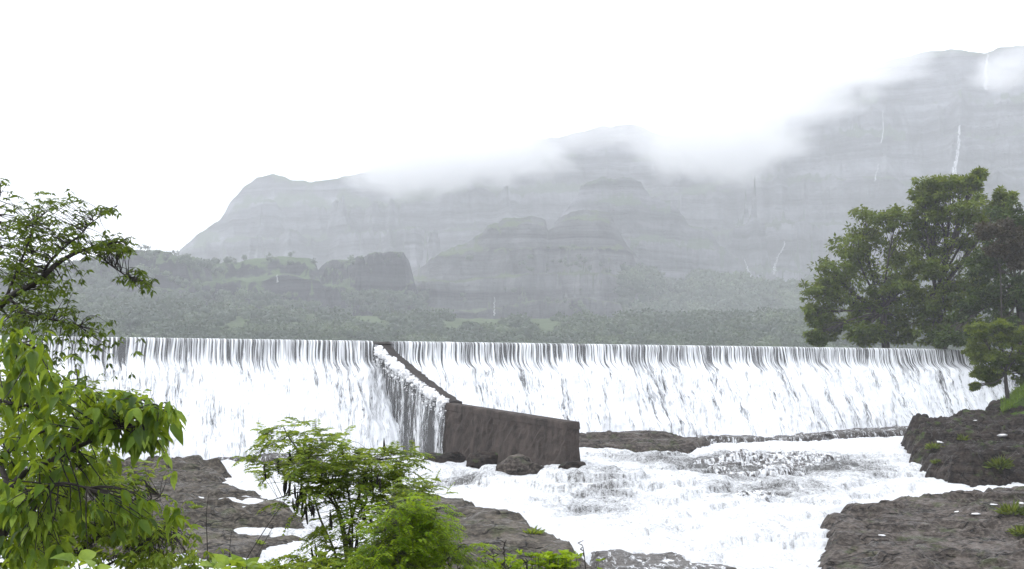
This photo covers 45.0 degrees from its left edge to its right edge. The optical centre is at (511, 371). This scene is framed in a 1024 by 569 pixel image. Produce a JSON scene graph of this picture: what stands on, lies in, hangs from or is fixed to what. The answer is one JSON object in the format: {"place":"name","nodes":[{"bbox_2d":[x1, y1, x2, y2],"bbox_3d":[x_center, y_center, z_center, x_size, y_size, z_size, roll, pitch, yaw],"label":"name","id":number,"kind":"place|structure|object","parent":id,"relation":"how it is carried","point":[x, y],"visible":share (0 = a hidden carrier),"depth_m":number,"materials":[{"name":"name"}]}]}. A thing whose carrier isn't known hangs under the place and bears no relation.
{"place":"outdoors","nodes":[
{"label":"outdoors","id":0,"kind":"place"},
{"bbox_2d":[0,249,327,311],"bbox_3d":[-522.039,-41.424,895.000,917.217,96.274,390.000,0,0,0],"label":"cliff","id":1,"kind":"structure","parent":0,"point":[301,276],"depth_m":886.07,"materials":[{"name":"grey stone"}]},
{"bbox_2d":[318,251,417,315],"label":"cliff","id":2,"kind":"structure","parent":0,"point":[390,270],"depth_m":938.83,"materials":[{"name":"grey stone"}]},
{"bbox_2d":[0,294,1015,345],"bbox_3d":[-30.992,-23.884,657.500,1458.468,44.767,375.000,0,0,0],"label":"foothill","id":3,"kind":"structure","parent":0,"point":[548,324],"depth_m":680.47,"materials":[{"name":"green plant"}]},
{"bbox_2d":[0,243,1016,350],"bbox_3d":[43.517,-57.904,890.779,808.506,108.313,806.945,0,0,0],"label":"distant wood","id":4,"kind":"object","parent":3,"relation":"on","point":[708,307],"visible":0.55,"depth_m":668.63,"materials":[{"name":"green plant"}]},
{"bbox_2d":[0,436,1023,568],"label":"river","id":5,"kind":"structure","parent":0,"point":[653,501],"depth_m":64.78,"materials":[{"name":"white liquid"}]},
{"bbox_2d":[466,451,497,468],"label":"boulder","id":6,"kind":"object","parent":5,"relation":"in","point":[478,460],"visible":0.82,"depth_m":75.12,"materials":[{"name":"grey stone"}]},
{"bbox_2d":[735,490,780,501],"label":"foam","id":7,"kind":"object","parent":5,"relation":"on","point":[767,495],"visible":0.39,"depth_m":66.72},
{"bbox_2d":[693,449,836,476],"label":"foam","id":8,"kind":"object","parent":5,"relation":"on","point":[745,457],"visible":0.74,"depth_m":80.95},
{"bbox_2d":[0,0,1023,268],"label":"sky","id":9,"kind":"structure","parent":0,"point":[162,112],"materials":[{"name":"white"}]},
{"bbox_2d":[412,209,656,318],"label":"rocky hill","id":10,"kind":"structure","parent":0,"point":[490,270],"depth_m":1070.39,"materials":[{"name":"grey stone"}]},
{"bbox_2d":[176,46,1023,281],"bbox_3d":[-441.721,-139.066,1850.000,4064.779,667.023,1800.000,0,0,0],"label":"mountain","id":11,"kind":"structure","parent":0,"point":[795,177],"depth_m":1735.05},
{"bbox_2d":[553,176,744,280],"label":"spur","id":12,"kind":"structure","parent":11,"relation":"attached to","point":[666,237],"depth_m":1364.58,"materials":[{"name":"grey stone"}]},
{"bbox_2d":[952,127,960,173],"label":"thin waterfall","id":13,"kind":"structure","parent":11,"relation":"on","point":[956,153],"depth_m":1616.24,"materials":[{"name":"white liquid"}]},
{"bbox_2d":[674,257,1023,311],"bbox_3d":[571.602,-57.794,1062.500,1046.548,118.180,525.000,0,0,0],"label":"forest slope","id":14,"kind":"structure","parent":0,"point":[1022,271],"depth_m":1113.16,"materials":[{"name":"green plant"}]},
{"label":"ground","id":15,"kind":"structure","parent":0,"visible":0},
{"bbox_2d":[0,178,159,381],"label":"fine leaved tree","id":16,"kind":"object","parent":15,"relation":"on","point":[15,280],"visible":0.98,"depth_m":6.97,"materials":[{"name":"green plant"}]},
{"bbox_2d":[50,549,111,568],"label":"leafy sapling","id":17,"kind":"object","parent":15,"relation":"on","point":[85,556],"visible":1,"depth_m":3.19,"materials":[{"name":"green plant"}]},
{"bbox_2d":[0,315,192,568],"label":"broad leaved tree","id":18,"kind":"object","parent":15,"relation":"on","point":[106,419],"visible":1,"depth_m":4.83,"materials":[{"name":"green plant"}]},
{"bbox_2d":[0,362,229,568],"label":"leaved bush","id":19,"kind":"object","parent":15,"relation":"on","point":[155,559],"visible":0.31,"depth_m":6.99,"materials":[{"name":"green plant"}]},
{"bbox_2d":[123,554,209,568],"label":"plant","id":20,"kind":"object","parent":15,"relation":"on","point":[185,566],"visible":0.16,"depth_m":7.60,"materials":[{"name":"green plant"}]},
{"bbox_2d":[42,455,305,529],"bbox_3d":[-20.450,6.373,68.118,13.168,2.454,31.581,0,0,-25],"label":"rock slab","id":21,"kind":"object","parent":15,"relation":"on","point":[198,475],"visible":0.3,"depth_m":62.22,"materials":[{"name":"grey stone"}]},
{"bbox_2d":[189,503,203,508],"bbox_3d":[-14.705,6.348,57.508,0.702,0.440,0.567,0,0,0],"label":"grass tuft","id":22,"kind":"object","parent":21,"relation":"on","point":[196,506],"visible":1,"depth_m":57.46,"materials":[{"name":"green plant"}]},
{"bbox_2d":[52,527,301,559],"bbox_3d":[-15.142,7.569,53.780,13.920,1.263,7.320,0,0,0],"label":"rock slab","id":23,"kind":"object","parent":15,"relation":"on","point":[241,545],"visible":0.3,"depth_m":53.03,"materials":[{"name":"grey stone"}]},
{"bbox_2d":[255,539,264,544],"bbox_3d":[-10.814,7.294,52.933,0.594,0.281,0.511,0,0,0],"label":"grass tuft","id":24,"kind":"object","parent":23,"relation":"on","point":[261,542],"visible":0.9,"depth_m":52.89,"materials":[{"name":"green plant"}]},
{"bbox_2d":[206,494,208,568],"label":"dry stalk","id":25,"kind":"object","parent":15,"relation":"on","point":[206,529],"visible":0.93,"depth_m":7.00,"materials":[{"name":"brown plant"}]},
{"bbox_2d":[199,554,271,568],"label":"leafy sapling","id":26,"kind":"object","parent":15,"relation":"on","point":[222,560],"visible":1,"depth_m":3.30,"materials":[{"name":"green plant"}]},
{"bbox_2d":[242,497,287,568],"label":"dry stalk","id":27,"kind":"object","parent":15,"relation":"on","point":[263,531],"visible":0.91,"depth_m":7.00,"materials":[{"name":"brown plant"}]},
{"bbox_2d":[209,453,322,464],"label":"rock ledge","id":28,"kind":"object","parent":15,"relation":"on","point":[265,457],"visible":0.18,"depth_m":78.71,"materials":[{"name":"grey stone"}]},
{"bbox_2d":[231,558,331,568],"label":"plant","id":29,"kind":"object","parent":15,"relation":"on","point":[277,565],"visible":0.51,"depth_m":7.41,"materials":[{"name":"green plant"}]},
{"bbox_2d":[282,557,341,568],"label":"plant","id":30,"kind":"object","parent":15,"relation":"on","point":[311,564],"visible":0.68,"depth_m":8.28,"materials":[{"name":"green plant"}]},
{"bbox_2d":[283,549,374,568],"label":"plant","id":31,"kind":"object","parent":15,"relation":"on","point":[321,555],"visible":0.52,"depth_m":8.42,"materials":[{"name":"green plant"}]},
{"bbox_2d":[231,417,437,567],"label":"podded shrub","id":32,"kind":"object","parent":15,"relation":"on","point":[367,483],"visible":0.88,"depth_m":8.85,"materials":[{"name":"green plant"}]},
{"bbox_2d":[332,492,499,568],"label":"feathery bush","id":33,"kind":"object","parent":15,"relation":"on","point":[417,522],"visible":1,"depth_m":7.37,"materials":[{"name":"green plant"}]},
{"bbox_2d":[372,345,461,454],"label":"divide wall","id":34,"kind":"structure","parent":15,"relation":"on","point":[427,431],"depth_m":85.38,"materials":[{"name":"stone"}]},
{"bbox_2d":[375,350,443,452],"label":"waterfall","id":35,"kind":"structure","parent":34,"relation":"on","point":[418,429],"depth_m":84.07,"materials":[{"name":"white liquid"}]},
{"bbox_2d":[372,345,448,416],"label":"foam","id":36,"kind":"object","parent":34,"relation":"attached to","point":[398,369],"visible":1,"depth_m":85.89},
{"bbox_2d":[378,469,457,503],"bbox_3d":[-0.584,1.874,8.254,0.570,2.453,0.601,0,0,-15],"label":"spray shrub","id":37,"kind":"object","parent":15,"relation":"on","point":[424,488],"visible":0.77,"depth_m":8.20,"materials":[{"name":"green plant"}]},
{"bbox_2d":[423,451,465,462],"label":"boulder","id":38,"kind":"object","parent":15,"relation":"on","point":[456,457],"visible":0.37,"depth_m":76.95,"materials":[{"name":"grey stone"}]},
{"bbox_2d":[383,493,595,568],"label":"rock slab","id":39,"kind":"object","parent":15,"relation":"on","point":[493,526],"visible":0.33,"depth_m":52.59,"materials":[{"name":"grey stone"}]},
{"bbox_2d":[521,525,544,533],"bbox_3d":[0.899,6.631,51.423,1.033,0.499,0.981,0,0,0],"label":"grass tuft","id":40,"kind":"object","parent":39,"relation":"on","point":[534,531],"visible":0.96,"depth_m":51.29,"materials":[{"name":"green plant"}]},
{"bbox_2d":[488,548,498,562],"bbox_3d":[-0.126,2.174,8.400,0.079,1.948,0.011,0,0,0],"label":"dry stalk","id":41,"kind":"object","parent":15,"relation":"on","point":[493,552],"visible":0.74,"depth_m":8.40,"materials":[{"name":"brown plant"}]},
{"bbox_2d":[500,540,508,568],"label":"dry stalk","id":42,"kind":"object","parent":15,"relation":"on","point":[503,553],"visible":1,"depth_m":8.40,"materials":[{"name":"brown plant"}]},
{"bbox_2d":[477,549,534,568],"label":"plant","id":43,"kind":"object","parent":15,"relation":"on","point":[508,561],"visible":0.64,"depth_m":9.22,"materials":[{"name":"green plant"}]},
{"bbox_2d":[0,336,1017,467],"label":"dam","id":44,"kind":"structure","parent":15,"relation":"on","point":[120,353],"depth_m":96.55,"materials":[{"name":"stone"}]},
{"bbox_2d":[0,335,400,469],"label":"waterfall","id":45,"kind":"structure","parent":44,"relation":"on","point":[231,392],"depth_m":82.95,"materials":[{"name":"white liquid"}]},
{"bbox_2d":[398,341,1019,437],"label":"waterfall","id":46,"kind":"structure","parent":44,"relation":"on","point":[766,421],"depth_m":104.29,"materials":[{"name":"white liquid"}]},
{"bbox_2d":[441,403,580,465],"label":"block wall","id":47,"kind":"structure","parent":15,"relation":"on","point":[467,430],"depth_m":74.52,"materials":[{"name":"concrete"}]},
{"bbox_2d":[495,454,543,474],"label":"boulder","id":48,"kind":"object","parent":15,"relation":"on","point":[518,464],"visible":0.45,"depth_m":68.78,"materials":[{"name":"grey stone"}]},
{"bbox_2d":[521,558,532,568],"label":"dry stalk","id":49,"kind":"object","parent":15,"relation":"on","point":[526,562],"visible":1,"depth_m":8.40,"materials":[{"name":"brown plant"}]},
{"bbox_2d":[518,550,604,568],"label":"plant","id":50,"kind":"object","parent":15,"relation":"on","point":[564,559],"visible":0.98,"depth_m":8.97,"materials":[{"name":"green plant"}]},
{"bbox_2d":[558,461,585,468],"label":"boulder","id":51,"kind":"object","parent":15,"relation":"on","point":[570,464],"visible":0.36,"depth_m":67.30,"materials":[{"name":"grey stone"}]},
{"bbox_2d":[578,540,585,568],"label":"dry stalk","id":52,"kind":"object","parent":15,"relation":"on","point":[583,552],"visible":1,"depth_m":9.00,"materials":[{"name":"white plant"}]},
{"bbox_2d":[579,429,709,453],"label":"rock ledge","id":53,"kind":"object","parent":15,"relation":"on","point":[636,441],"visible":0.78,"depth_m":90.64,"materials":[{"name":"grey stone"}]},
{"bbox_2d":[589,549,736,568],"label":"rock ledge","id":54,"kind":"object","parent":15,"relation":"on","point":[618,559],"visible":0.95,"depth_m":48.37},
{"bbox_2d":[697,426,907,443],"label":"rock ledge","id":55,"kind":"object","parent":15,"relation":"on","point":[885,432],"visible":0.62,"depth_m":102.78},
{"bbox_2d":[796,203,933,348],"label":"tree","id":56,"kind":"object","parent":15,"relation":"on","point":[825,323],"visible":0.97,"depth_m":135.37,"materials":[{"name":"green plant"}]},
{"bbox_2d":[817,486,1023,568],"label":"rock slab","id":57,"kind":"object","parent":15,"relation":"on","point":[929,531],"visible":0.91,"depth_m":54.67,"materials":[{"name":"grey stone"}]},
{"bbox_2d":[993,501,1023,515],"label":"grass tuft","id":58,"kind":"object","parent":57,"relation":"on","point":[1008,509],"visible":1,"depth_m":57.48,"materials":[{"name":"green plant"}]},
{"bbox_2d":[1006,524,1023,536],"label":"grass tuft","id":59,"kind":"object","parent":57,"relation":"on","point":[1019,530],"visible":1,"depth_m":54.82,"materials":[{"name":"green plant"}]},
{"bbox_2d":[895,166,1020,349],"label":"tree","id":60,"kind":"object","parent":15,"relation":"on","point":[930,194],"visible":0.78,"depth_m":132.15,"materials":[{"name":"green plant"}]},
{"bbox_2d":[900,405,1023,486],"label":"rock bank","id":61,"kind":"object","parent":15,"relation":"on","point":[962,461],"visible":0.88,"depth_m":82.83,"materials":[{"name":"grey stone"}]},
{"bbox_2d":[924,442,943,449],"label":"grass tuft","id":62,"kind":"object","parent":61,"relation":"on","point":[929,445],"visible":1,"depth_m":80.55,"materials":[{"name":"green plant"}]},
{"bbox_2d":[930,459,940,463],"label":"grass tuft","id":63,"kind":"object","parent":61,"relation":"on","point":[935,461],"visible":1,"depth_m":77.16,"materials":[{"name":"green plant"}]},
{"bbox_2d":[956,433,971,440],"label":"grass tuft","id":64,"kind":"object","parent":61,"relation":"on","point":[963,437],"visible":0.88,"depth_m":86.82,"materials":[{"name":"green plant"}]},
{"bbox_2d":[985,399,1005,410],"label":"boulder","id":65,"kind":"object","parent":61,"relation":"on","point":[993,404],"visible":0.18,"depth_m":103.78,"materials":[{"name":"grey stone"}]},
{"bbox_2d":[982,455,1013,468],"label":"grass tuft","id":66,"kind":"object","parent":61,"relation":"on","point":[1001,462],"visible":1,"depth_m":73.07,"materials":[{"name":"green plant"}]},
{"bbox_2d":[999,382,1023,413],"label":"grass","id":67,"kind":"structure","parent":61,"relation":"on","point":[1016,399],"depth_m":99.47,"materials":[{"name":"green plant"}]},
{"bbox_2d":[960,317,1023,399],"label":"bush","id":68,"kind":"object","parent":67,"relation":"on","point":[1000,364],"visible":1,"depth_m":102.75,"materials":[{"name":"green plant"}]},
{"bbox_2d":[926,197,1023,363],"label":"tree","id":69,"kind":"object","parent":15,"relation":"on","point":[986,298],"visible":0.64,"depth_m":123.74,"materials":[{"name":"green plant"}]},
{"bbox_2d":[974,216,1023,349],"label":"tree","id":70,"kind":"object","parent":15,"relation":"on","point":[1011,250],"visible":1,"depth_m":120.26,"materials":[{"name":"green plant"}]}
]}

